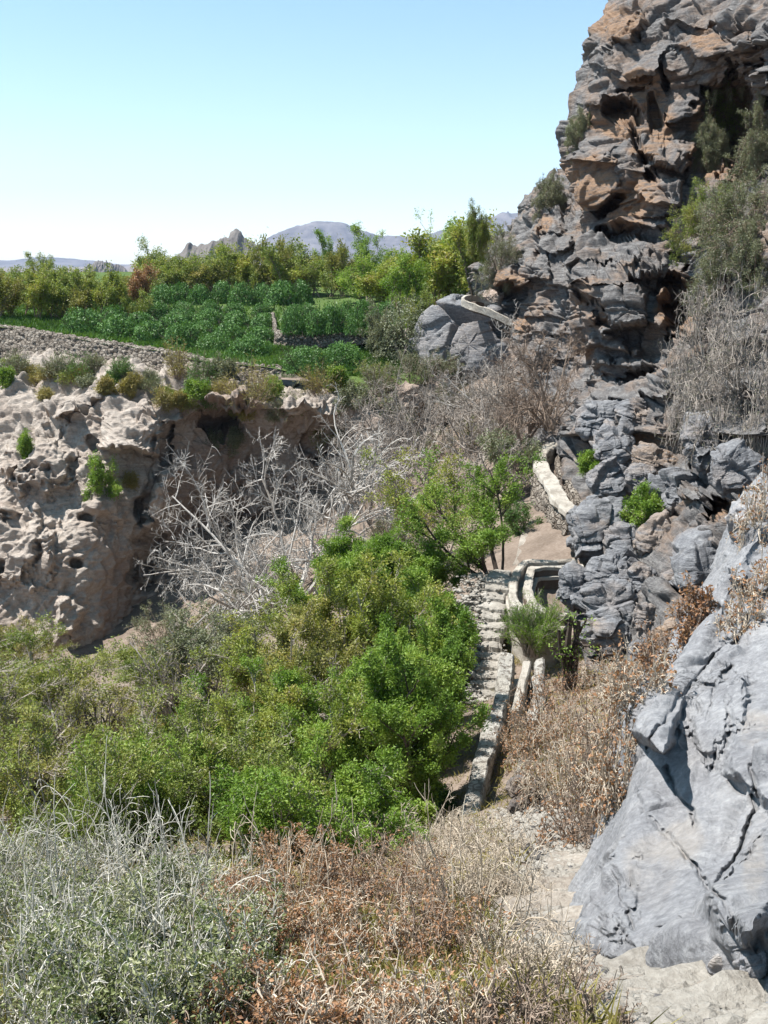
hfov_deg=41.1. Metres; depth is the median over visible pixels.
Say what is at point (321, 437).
scrub
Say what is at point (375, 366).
scrub
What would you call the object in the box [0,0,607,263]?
sky
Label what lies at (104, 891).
silver shrub
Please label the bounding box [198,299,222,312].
rose bush
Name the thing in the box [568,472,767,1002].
boulder
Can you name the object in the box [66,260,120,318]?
pomegranate tree
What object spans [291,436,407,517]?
bare tree
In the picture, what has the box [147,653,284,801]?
pomegranate tree
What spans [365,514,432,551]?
scrub
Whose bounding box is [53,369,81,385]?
wall plant
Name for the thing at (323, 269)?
pomegranate tree
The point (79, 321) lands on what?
rose bush
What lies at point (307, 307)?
rose bush
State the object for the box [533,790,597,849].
dry scrub
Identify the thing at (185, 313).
rose bush
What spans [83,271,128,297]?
pomegranate tree
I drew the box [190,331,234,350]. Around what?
rose bush
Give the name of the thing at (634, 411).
boulder
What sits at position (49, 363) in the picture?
wall plant
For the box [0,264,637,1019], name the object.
ground
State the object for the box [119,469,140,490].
grass tuft
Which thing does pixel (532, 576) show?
stone pool
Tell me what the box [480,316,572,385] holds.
bare tree
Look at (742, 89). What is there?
shrub
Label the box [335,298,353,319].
rose bush
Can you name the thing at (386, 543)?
pomegranate tree
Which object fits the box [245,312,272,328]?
rose bush
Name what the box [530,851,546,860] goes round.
rock
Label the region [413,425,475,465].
scrub
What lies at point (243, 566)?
bare tree
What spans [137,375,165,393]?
wall plant
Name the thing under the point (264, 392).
wall plant
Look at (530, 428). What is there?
bare tree
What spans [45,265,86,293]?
pomegranate tree
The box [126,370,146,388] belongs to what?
wall plant
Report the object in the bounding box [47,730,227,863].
thicket bush
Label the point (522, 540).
path
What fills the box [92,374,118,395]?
wall plant
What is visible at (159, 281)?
pomegranate tree
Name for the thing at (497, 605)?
stone stair
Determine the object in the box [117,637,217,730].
twiggy tree
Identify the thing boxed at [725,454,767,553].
dry scrub
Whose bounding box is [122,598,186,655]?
scrub
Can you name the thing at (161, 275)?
pomegranate tree
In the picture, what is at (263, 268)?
pomegranate tree
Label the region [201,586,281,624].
scrub
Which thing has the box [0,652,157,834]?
pomegranate tree
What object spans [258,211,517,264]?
mountain
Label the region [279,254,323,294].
pomegranate tree
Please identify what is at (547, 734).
dry scrub
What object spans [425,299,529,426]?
bare tree
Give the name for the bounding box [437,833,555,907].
dead brush
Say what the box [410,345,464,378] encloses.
scrub
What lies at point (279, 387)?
shrub
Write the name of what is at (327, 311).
rose bush
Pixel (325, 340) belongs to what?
stone wall
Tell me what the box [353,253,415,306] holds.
pomegranate tree
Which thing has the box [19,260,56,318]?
pomegranate tree
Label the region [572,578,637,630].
boulder
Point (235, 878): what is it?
shrub
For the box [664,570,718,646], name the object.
dry scrub
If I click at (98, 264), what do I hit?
hill
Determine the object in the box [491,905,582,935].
path step
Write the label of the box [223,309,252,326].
rose bush
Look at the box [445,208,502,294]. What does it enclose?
pomegranate tree
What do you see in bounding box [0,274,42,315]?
pomegranate tree
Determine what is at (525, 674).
parapet
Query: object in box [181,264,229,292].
pomegranate tree
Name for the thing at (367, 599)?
pomegranate tree
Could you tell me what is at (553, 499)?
water channel
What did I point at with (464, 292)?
pomegranate tree
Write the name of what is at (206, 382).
wall plant
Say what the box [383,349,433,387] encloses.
scrub
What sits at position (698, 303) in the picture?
dry bush
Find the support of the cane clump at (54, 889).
on the ground at (544, 540)
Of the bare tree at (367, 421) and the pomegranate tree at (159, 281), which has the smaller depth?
the bare tree at (367, 421)
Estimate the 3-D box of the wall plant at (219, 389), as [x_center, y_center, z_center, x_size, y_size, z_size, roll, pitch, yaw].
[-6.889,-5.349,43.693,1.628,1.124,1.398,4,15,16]
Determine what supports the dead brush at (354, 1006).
on the ground at (544, 540)
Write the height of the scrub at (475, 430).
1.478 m
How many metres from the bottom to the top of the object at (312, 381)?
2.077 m
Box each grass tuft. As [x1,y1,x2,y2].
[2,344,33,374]
[22,363,41,384]
[33,383,55,400]
[50,351,78,374]
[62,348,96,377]
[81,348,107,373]
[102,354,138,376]
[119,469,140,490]
[141,366,163,383]
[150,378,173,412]
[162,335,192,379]
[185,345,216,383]
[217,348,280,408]
[264,382,305,424]
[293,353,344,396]
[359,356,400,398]
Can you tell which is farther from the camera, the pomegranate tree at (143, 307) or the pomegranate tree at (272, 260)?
the pomegranate tree at (272, 260)
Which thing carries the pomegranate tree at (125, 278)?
on the terrace at (322, 293)
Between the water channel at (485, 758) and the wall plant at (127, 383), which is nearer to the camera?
the water channel at (485, 758)
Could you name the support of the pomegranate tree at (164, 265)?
on the terrace at (322, 293)
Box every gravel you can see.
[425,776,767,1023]
[466,794,757,1023]
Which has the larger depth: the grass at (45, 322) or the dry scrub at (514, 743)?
the grass at (45, 322)
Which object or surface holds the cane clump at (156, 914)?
on the ground at (544, 540)
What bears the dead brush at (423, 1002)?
on the ground at (544, 540)
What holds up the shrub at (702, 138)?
on the cliff at (646, 70)
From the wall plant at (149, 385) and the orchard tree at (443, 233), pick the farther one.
the orchard tree at (443, 233)
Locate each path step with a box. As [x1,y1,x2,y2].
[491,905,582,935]
[493,891,575,916]
[510,876,573,895]
[563,946,648,973]
[596,960,706,990]
[640,970,764,1014]
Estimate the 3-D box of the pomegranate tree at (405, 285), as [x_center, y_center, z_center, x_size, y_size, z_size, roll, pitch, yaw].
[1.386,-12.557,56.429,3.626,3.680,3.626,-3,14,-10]
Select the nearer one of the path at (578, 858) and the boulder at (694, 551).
the path at (578, 858)
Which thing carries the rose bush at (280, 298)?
on the terrace at (322, 293)
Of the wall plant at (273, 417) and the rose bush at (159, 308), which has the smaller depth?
the wall plant at (273, 417)
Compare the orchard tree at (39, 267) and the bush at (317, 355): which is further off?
the orchard tree at (39, 267)
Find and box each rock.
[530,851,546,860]
[706,953,722,974]
[732,951,767,979]
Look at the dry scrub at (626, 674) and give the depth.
7.31 m
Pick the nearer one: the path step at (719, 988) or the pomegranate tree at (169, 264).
the path step at (719, 988)
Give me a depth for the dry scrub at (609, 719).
9.41 m
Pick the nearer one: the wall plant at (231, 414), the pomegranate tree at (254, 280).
the wall plant at (231, 414)
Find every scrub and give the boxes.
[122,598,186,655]
[161,601,234,643]
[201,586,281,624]
[246,569,314,623]
[308,424,346,453]
[351,356,403,389]
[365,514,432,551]
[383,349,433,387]
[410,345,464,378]
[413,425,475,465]
[420,377,476,411]
[456,415,505,443]
[490,670,584,768]
[494,699,555,772]
[499,490,545,536]
[508,730,596,816]
[527,661,612,781]
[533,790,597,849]
[542,659,607,708]
[548,723,620,848]
[564,638,635,833]
[570,707,638,837]
[574,646,644,716]
[586,630,677,744]
[633,614,682,684]
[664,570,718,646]
[706,561,767,644]
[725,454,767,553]
[736,530,767,603]
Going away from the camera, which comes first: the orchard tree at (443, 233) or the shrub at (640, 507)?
the shrub at (640, 507)
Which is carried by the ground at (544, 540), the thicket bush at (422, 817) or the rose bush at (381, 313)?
the thicket bush at (422, 817)
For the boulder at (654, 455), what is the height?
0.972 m
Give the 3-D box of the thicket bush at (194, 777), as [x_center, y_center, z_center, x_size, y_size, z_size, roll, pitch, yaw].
[-1.408,2.796,9.889,2.179,1.498,2.089,0,14,0]
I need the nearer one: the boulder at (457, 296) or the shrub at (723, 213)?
the shrub at (723, 213)
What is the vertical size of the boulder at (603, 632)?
0.897 m
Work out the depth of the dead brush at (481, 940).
4.20 m
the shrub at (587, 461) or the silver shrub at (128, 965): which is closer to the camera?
the silver shrub at (128, 965)
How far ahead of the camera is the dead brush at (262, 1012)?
3.16 m
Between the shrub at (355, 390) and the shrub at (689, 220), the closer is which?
the shrub at (689, 220)
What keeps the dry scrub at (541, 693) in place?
on the ground at (544, 540)
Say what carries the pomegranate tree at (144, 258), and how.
on the terrace at (322, 293)
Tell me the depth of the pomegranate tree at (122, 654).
30.18 m
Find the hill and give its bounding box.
[79,260,127,271]
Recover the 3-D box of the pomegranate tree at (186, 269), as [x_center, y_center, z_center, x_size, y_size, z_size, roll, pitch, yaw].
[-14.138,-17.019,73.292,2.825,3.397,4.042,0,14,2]
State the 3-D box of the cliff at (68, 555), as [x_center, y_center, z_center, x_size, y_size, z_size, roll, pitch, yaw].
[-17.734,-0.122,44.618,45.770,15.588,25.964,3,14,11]
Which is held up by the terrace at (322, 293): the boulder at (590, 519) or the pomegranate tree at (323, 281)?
the pomegranate tree at (323, 281)
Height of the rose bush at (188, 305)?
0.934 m
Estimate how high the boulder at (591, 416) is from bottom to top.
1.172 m
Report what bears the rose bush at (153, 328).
on the terrace at (322, 293)
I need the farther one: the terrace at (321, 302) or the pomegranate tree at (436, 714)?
the terrace at (321, 302)
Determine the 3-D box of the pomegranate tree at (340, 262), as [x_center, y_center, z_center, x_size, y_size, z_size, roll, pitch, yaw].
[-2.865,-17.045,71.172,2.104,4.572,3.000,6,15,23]
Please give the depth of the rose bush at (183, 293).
66.72 m
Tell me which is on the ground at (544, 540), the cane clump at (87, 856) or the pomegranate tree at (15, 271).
the cane clump at (87, 856)
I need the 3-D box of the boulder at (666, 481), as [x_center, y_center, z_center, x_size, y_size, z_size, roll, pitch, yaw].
[7.144,-0.359,24.547,1.570,1.457,1.597,0,14,0]
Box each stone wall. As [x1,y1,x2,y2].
[0,324,281,385]
[270,312,408,347]
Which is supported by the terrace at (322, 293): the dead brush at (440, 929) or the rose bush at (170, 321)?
the rose bush at (170, 321)
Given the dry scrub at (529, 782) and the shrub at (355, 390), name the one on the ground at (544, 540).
the dry scrub at (529, 782)
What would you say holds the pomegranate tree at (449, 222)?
on the terrace at (322, 293)
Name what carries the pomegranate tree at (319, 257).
on the terrace at (322, 293)
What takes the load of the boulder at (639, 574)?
on the ground at (544, 540)
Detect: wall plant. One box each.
[0,354,29,368]
[0,359,7,368]
[18,364,40,374]
[32,365,56,382]
[37,352,64,376]
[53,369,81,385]
[65,363,91,379]
[75,373,96,389]
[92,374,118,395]
[102,370,124,385]
[117,369,138,398]
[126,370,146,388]
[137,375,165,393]
[153,386,176,395]
[170,388,189,412]
[181,397,201,412]
[183,373,211,390]
[199,393,219,409]
[205,376,239,394]
[228,410,237,419]
[237,401,256,423]
[249,383,277,400]
[263,409,281,422]
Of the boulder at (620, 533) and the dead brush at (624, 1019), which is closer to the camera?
the dead brush at (624, 1019)
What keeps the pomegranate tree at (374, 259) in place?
on the terrace at (322, 293)
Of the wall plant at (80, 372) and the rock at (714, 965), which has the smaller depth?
the rock at (714, 965)
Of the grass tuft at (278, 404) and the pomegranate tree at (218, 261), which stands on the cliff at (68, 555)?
the grass tuft at (278, 404)
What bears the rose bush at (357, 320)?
on the terrace at (321, 302)
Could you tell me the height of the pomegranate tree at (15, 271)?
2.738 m
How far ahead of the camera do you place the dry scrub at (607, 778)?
7.16 m
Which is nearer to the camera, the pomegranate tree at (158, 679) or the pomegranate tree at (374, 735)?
the pomegranate tree at (374, 735)
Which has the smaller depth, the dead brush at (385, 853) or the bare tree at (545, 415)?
the dead brush at (385, 853)
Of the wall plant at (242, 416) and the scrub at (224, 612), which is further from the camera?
the wall plant at (242, 416)
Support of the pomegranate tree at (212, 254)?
on the terrace at (322, 293)
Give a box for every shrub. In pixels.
[0,364,15,388]
[0,814,79,921]
[0,814,125,922]
[0,844,108,971]
[0,866,195,976]
[0,883,154,1023]
[2,902,267,1023]
[15,427,35,459]
[53,818,198,917]
[80,448,122,501]
[80,851,249,960]
[95,885,302,1023]
[123,824,273,923]
[169,869,322,972]
[181,378,213,410]
[205,423,246,457]
[208,350,241,379]
[262,373,285,400]
[323,362,351,392]
[332,377,382,416]
[378,393,417,425]
[463,197,491,271]
[472,221,523,298]
[475,424,544,486]
[492,587,568,658]
[531,168,568,223]
[563,104,591,162]
[575,448,601,477]
[618,479,664,526]
[661,176,745,268]
[680,215,736,326]
[690,88,732,174]
[693,163,767,264]
[700,86,715,142]
[704,69,750,115]
[704,80,747,149]
[715,212,767,311]
[721,89,767,188]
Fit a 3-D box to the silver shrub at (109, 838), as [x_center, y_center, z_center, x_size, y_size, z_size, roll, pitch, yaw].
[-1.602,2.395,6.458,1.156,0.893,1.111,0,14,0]
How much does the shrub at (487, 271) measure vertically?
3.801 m
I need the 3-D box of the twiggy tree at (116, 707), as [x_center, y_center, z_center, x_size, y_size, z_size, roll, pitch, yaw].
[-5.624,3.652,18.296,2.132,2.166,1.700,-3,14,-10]
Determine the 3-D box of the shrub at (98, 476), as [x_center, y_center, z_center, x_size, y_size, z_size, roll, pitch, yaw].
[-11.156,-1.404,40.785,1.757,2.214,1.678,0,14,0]
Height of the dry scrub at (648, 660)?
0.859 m
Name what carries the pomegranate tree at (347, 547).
on the ground at (544, 540)
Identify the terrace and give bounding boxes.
[0,272,462,388]
[274,299,403,330]
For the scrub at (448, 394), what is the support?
on the ground at (544, 540)
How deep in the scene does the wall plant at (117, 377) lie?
44.15 m
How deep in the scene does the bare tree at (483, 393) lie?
36.63 m
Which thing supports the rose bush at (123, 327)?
on the terrace at (322, 293)
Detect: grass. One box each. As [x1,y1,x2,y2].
[0,286,436,376]
[0,638,685,1023]
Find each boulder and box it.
[408,296,512,380]
[443,294,463,299]
[483,288,503,307]
[555,560,585,613]
[566,495,629,561]
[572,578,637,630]
[573,399,621,440]
[579,615,632,659]
[583,546,640,583]
[585,456,630,498]
[589,416,637,466]
[602,521,640,554]
[614,396,648,432]
[623,462,658,496]
[626,563,658,592]
[627,639,643,656]
[631,441,677,471]
[632,509,671,557]
[632,602,655,638]
[648,467,706,516]
[648,617,676,644]
[660,568,673,580]
[669,524,716,595]
[679,410,723,473]
[707,438,767,500]
[724,489,767,544]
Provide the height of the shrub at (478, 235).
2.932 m
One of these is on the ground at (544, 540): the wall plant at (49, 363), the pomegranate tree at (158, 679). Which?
the pomegranate tree at (158, 679)
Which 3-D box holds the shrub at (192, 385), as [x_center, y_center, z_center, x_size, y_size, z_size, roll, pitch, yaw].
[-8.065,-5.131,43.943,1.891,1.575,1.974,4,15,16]
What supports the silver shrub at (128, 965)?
on the ground at (544, 540)
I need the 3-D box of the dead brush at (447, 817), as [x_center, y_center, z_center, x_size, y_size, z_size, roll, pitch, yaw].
[0.401,3.118,9.473,1.371,0.794,1.354,0,14,0]
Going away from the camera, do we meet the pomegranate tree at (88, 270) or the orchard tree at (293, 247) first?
the pomegranate tree at (88, 270)
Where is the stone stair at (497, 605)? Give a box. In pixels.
[473,569,511,703]
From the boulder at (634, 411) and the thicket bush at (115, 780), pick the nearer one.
the thicket bush at (115, 780)
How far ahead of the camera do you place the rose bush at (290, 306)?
55.43 m
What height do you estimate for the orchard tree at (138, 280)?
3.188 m
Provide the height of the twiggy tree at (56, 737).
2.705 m
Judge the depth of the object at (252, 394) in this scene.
42.05 m
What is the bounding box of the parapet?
[510,661,530,736]
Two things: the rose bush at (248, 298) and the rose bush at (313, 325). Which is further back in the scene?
the rose bush at (248, 298)
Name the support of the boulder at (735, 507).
on the cliff at (646, 70)
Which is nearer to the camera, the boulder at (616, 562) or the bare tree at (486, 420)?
the boulder at (616, 562)
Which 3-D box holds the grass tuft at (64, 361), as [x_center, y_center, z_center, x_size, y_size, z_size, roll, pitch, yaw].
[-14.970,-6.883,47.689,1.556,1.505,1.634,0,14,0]
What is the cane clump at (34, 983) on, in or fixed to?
on the ground at (544, 540)
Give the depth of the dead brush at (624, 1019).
2.98 m
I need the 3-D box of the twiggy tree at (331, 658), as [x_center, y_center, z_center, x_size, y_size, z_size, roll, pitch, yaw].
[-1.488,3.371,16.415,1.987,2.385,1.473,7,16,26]
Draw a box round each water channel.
[461,295,513,328]
[461,652,545,818]
[529,442,581,535]
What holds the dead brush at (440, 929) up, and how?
on the ground at (544, 540)
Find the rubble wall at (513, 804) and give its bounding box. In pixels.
[505,770,571,817]
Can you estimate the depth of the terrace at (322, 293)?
67.29 m
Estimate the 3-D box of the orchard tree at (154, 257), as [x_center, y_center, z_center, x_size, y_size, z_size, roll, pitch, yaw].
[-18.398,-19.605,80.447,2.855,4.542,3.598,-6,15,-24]
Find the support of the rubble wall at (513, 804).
on the ground at (544, 540)
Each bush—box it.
[0,701,166,873]
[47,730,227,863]
[53,303,110,333]
[95,311,137,337]
[97,301,128,324]
[126,310,157,325]
[130,316,165,341]
[134,707,337,866]
[143,300,169,319]
[146,282,180,303]
[157,312,191,330]
[159,318,204,347]
[165,308,198,322]
[166,279,192,303]
[169,300,194,312]
[185,281,214,304]
[186,318,220,334]
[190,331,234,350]
[193,306,223,325]
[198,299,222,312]
[202,728,406,864]
[207,320,245,339]
[211,277,235,303]
[220,300,246,313]
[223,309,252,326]
[226,331,273,357]
[227,280,257,305]
[243,324,273,342]
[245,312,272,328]
[249,302,273,315]
[250,281,273,303]
[262,277,298,306]
[276,343,345,376]
[280,303,305,335]
[280,303,306,319]
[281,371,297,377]
[288,278,314,304]
[296,744,435,861]
[298,302,317,320]
[303,309,328,336]
[317,305,337,320]
[319,302,344,334]
[319,340,369,369]
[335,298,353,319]
[342,303,366,336]
[349,779,438,859]
[354,296,375,318]
[357,298,413,357]
[363,306,387,335]
[369,279,432,360]
[375,297,396,319]
[386,276,427,307]
[394,779,461,829]
[399,282,444,338]
[654,295,721,458]
[662,247,750,450]
[669,321,767,470]
[674,261,767,448]
[726,353,767,502]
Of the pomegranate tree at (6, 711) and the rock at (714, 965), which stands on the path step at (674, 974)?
the rock at (714, 965)
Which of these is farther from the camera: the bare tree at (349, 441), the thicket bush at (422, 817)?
the bare tree at (349, 441)
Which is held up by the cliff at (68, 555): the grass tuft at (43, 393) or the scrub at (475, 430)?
the grass tuft at (43, 393)
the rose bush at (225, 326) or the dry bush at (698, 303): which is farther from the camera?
the rose bush at (225, 326)
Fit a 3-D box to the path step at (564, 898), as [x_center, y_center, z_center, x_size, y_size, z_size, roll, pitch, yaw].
[1.037,2.519,6.428,0.679,0.127,0.378,-2,14,-7]
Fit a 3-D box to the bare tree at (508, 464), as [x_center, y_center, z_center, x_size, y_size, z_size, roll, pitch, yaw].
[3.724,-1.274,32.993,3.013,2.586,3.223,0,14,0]
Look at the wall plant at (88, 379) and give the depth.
45.33 m
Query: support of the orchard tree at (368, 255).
on the terrace at (321, 302)
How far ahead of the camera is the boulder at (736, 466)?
20.14 m
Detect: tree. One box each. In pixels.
[0,267,17,285]
[0,270,28,316]
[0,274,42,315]
[0,609,140,725]
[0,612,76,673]
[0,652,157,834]
[0,660,70,837]
[0,680,163,762]
[3,264,49,294]
[11,710,202,825]
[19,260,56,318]
[23,250,56,277]
[23,281,76,317]
[27,265,59,289]
[36,664,129,754]
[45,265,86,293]
[53,287,93,316]
[58,678,251,829]
[58,688,131,756]
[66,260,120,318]
[67,264,106,288]
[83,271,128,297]
[88,270,133,314]
[94,644,164,685]
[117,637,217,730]
[120,283,154,318]
[120,644,202,711]
[121,275,150,294]
[122,275,166,293]
[126,259,160,303]
[129,250,196,287]
[130,247,168,269]
[131,233,167,275]
[134,382,450,660]
[137,264,185,294]
[139,594,285,707]
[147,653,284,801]
[152,256,179,285]
[160,674,264,731]
[165,250,204,293]
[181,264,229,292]
[186,609,329,704]
[192,240,241,287]
[201,250,231,283]
[205,651,368,834]
[211,235,257,291]
[229,265,268,295]
[246,592,421,728]
[247,650,342,723]
[248,547,474,692]
[250,233,291,287]
[253,633,448,794]
[255,512,408,632]
[258,233,324,285]
[277,234,302,274]
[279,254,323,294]
[289,253,323,260]
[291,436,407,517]
[294,261,354,296]
[312,227,348,276]
[313,372,443,470]
[316,259,332,279]
[316,414,420,489]
[319,624,491,809]
[324,234,358,296]
[326,431,435,533]
[330,259,378,301]
[330,344,484,531]
[344,265,365,297]
[346,220,406,272]
[350,250,393,300]
[353,250,390,268]
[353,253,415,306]
[356,441,488,552]
[364,449,471,520]
[364,523,472,599]
[372,592,482,743]
[373,250,437,312]
[389,228,444,294]
[395,216,469,304]
[395,445,546,573]
[397,562,483,633]
[401,352,483,425]
[408,215,459,290]
[408,373,527,470]
[413,207,468,273]
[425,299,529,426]
[428,212,492,295]
[434,365,509,445]
[438,356,551,474]
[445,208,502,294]
[456,434,547,495]
[478,322,599,449]
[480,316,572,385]
[484,358,561,425]
[489,377,571,444]
[548,609,598,692]
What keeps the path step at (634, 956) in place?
on the path at (578, 858)
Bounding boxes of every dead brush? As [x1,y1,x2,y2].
[167,936,386,1023]
[190,858,391,974]
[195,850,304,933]
[225,821,397,917]
[248,914,459,1023]
[275,872,452,989]
[297,810,422,871]
[302,827,462,921]
[350,941,539,1023]
[357,795,495,869]
[366,817,525,916]
[368,855,533,983]
[426,802,535,866]
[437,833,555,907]
[457,911,589,978]
[458,947,600,1023]
[492,920,597,989]
[498,933,626,1013]
[565,984,641,1023]
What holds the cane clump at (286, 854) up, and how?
on the ground at (544, 540)
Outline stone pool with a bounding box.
[506,558,583,666]
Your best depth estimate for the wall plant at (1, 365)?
49.40 m
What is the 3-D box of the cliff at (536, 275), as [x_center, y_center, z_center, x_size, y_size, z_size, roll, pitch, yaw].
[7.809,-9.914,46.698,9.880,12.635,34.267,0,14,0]
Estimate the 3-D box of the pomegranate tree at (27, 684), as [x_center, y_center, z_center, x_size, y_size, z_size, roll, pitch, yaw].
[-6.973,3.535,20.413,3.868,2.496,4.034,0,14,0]
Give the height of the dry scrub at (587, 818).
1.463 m
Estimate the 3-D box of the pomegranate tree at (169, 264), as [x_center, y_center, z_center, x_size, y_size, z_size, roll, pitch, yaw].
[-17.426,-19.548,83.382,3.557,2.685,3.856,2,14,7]
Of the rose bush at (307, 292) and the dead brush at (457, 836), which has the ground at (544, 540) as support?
the dead brush at (457, 836)
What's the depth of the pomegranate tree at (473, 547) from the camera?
23.30 m
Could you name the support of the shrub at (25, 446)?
on the cliff at (68, 555)
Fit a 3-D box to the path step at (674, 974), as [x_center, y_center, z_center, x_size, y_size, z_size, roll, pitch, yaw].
[1.047,1.667,3.529,0.596,0.109,0.291,-4,15,-17]
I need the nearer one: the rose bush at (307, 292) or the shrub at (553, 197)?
the shrub at (553, 197)
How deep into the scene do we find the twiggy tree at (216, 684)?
16.09 m
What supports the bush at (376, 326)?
on the terrace at (322, 293)
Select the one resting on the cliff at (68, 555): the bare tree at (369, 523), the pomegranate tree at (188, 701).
the bare tree at (369, 523)
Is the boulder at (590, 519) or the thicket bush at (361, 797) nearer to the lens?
the thicket bush at (361, 797)
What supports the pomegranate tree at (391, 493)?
on the ground at (544, 540)
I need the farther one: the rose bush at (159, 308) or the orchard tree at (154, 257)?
the orchard tree at (154, 257)
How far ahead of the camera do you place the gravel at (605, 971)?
8.02 m
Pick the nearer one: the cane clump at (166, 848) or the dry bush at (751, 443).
the cane clump at (166, 848)
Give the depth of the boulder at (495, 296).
48.24 m
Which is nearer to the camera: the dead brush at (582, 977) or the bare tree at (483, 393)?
the dead brush at (582, 977)
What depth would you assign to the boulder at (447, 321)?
46.92 m
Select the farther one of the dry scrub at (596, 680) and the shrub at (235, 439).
the shrub at (235, 439)
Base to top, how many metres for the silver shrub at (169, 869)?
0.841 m
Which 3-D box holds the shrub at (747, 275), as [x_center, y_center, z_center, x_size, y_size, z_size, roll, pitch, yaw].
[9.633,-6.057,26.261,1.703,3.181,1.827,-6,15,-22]
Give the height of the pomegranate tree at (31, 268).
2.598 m
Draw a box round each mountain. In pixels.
[0,257,129,267]
[172,228,261,264]
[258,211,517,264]
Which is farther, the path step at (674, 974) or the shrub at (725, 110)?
the shrub at (725, 110)
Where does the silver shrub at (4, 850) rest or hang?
on the ground at (544, 540)
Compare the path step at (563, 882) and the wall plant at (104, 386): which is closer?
the path step at (563, 882)
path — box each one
[512,520,531,565]
[529,811,702,990]
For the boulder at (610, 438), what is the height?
1.408 m
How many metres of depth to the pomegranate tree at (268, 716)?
13.45 m
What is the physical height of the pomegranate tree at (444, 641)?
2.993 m
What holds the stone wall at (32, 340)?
on the cliff at (68, 555)
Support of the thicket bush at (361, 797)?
on the ground at (544, 540)
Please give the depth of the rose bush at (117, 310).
55.77 m
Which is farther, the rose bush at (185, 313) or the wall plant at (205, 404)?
the rose bush at (185, 313)
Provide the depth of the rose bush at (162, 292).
65.81 m
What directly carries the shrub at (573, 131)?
on the cliff at (646, 70)
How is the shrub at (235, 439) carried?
on the cliff at (68, 555)
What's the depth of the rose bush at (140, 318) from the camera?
54.52 m
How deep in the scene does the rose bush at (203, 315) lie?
56.98 m
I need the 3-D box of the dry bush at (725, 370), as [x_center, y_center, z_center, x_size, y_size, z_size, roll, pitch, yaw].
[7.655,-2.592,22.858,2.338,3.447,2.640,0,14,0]
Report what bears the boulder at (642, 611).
on the cliff at (646, 70)
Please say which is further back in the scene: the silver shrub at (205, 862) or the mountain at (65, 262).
the mountain at (65, 262)
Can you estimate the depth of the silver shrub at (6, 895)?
4.89 m
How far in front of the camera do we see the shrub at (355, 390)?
42.76 m
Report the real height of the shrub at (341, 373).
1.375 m
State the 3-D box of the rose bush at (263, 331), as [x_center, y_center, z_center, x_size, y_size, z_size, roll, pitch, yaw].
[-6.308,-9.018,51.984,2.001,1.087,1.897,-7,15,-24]
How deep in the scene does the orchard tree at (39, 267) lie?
91.98 m
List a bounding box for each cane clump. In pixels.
[0,739,159,925]
[0,772,102,983]
[0,840,263,980]
[0,881,160,1023]
[3,765,194,881]
[74,771,275,917]
[150,857,323,993]
[180,778,397,915]
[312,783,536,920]
[390,796,568,944]
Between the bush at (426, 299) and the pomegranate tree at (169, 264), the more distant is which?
the pomegranate tree at (169, 264)
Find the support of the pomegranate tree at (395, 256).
on the terrace at (322, 293)
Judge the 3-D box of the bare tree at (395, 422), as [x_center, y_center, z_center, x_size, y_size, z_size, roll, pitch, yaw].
[1.471,-2.695,37.980,6.965,7.188,4.796,-6,15,-21]
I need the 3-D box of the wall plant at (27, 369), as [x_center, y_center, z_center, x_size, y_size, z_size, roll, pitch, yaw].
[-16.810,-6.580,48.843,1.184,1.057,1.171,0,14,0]
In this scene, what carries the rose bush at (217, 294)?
on the terrace at (322, 293)
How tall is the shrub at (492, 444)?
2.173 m
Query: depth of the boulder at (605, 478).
26.41 m
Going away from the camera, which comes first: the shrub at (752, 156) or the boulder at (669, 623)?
the boulder at (669, 623)
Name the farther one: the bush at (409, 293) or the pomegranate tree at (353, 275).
the pomegranate tree at (353, 275)
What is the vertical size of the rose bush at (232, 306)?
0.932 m
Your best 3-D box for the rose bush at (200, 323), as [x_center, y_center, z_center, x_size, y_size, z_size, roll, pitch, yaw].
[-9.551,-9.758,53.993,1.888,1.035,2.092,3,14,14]
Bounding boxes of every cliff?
[0,348,465,653]
[464,167,593,445]
[555,0,767,689]
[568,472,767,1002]
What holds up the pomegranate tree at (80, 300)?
on the terrace at (322, 293)
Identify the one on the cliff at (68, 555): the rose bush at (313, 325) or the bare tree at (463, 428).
the bare tree at (463, 428)
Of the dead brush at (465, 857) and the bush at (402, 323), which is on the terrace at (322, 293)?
the bush at (402, 323)
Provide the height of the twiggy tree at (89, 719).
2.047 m
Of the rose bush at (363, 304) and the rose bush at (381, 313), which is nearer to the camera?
the rose bush at (381, 313)
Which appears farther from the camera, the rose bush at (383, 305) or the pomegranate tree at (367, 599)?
the rose bush at (383, 305)

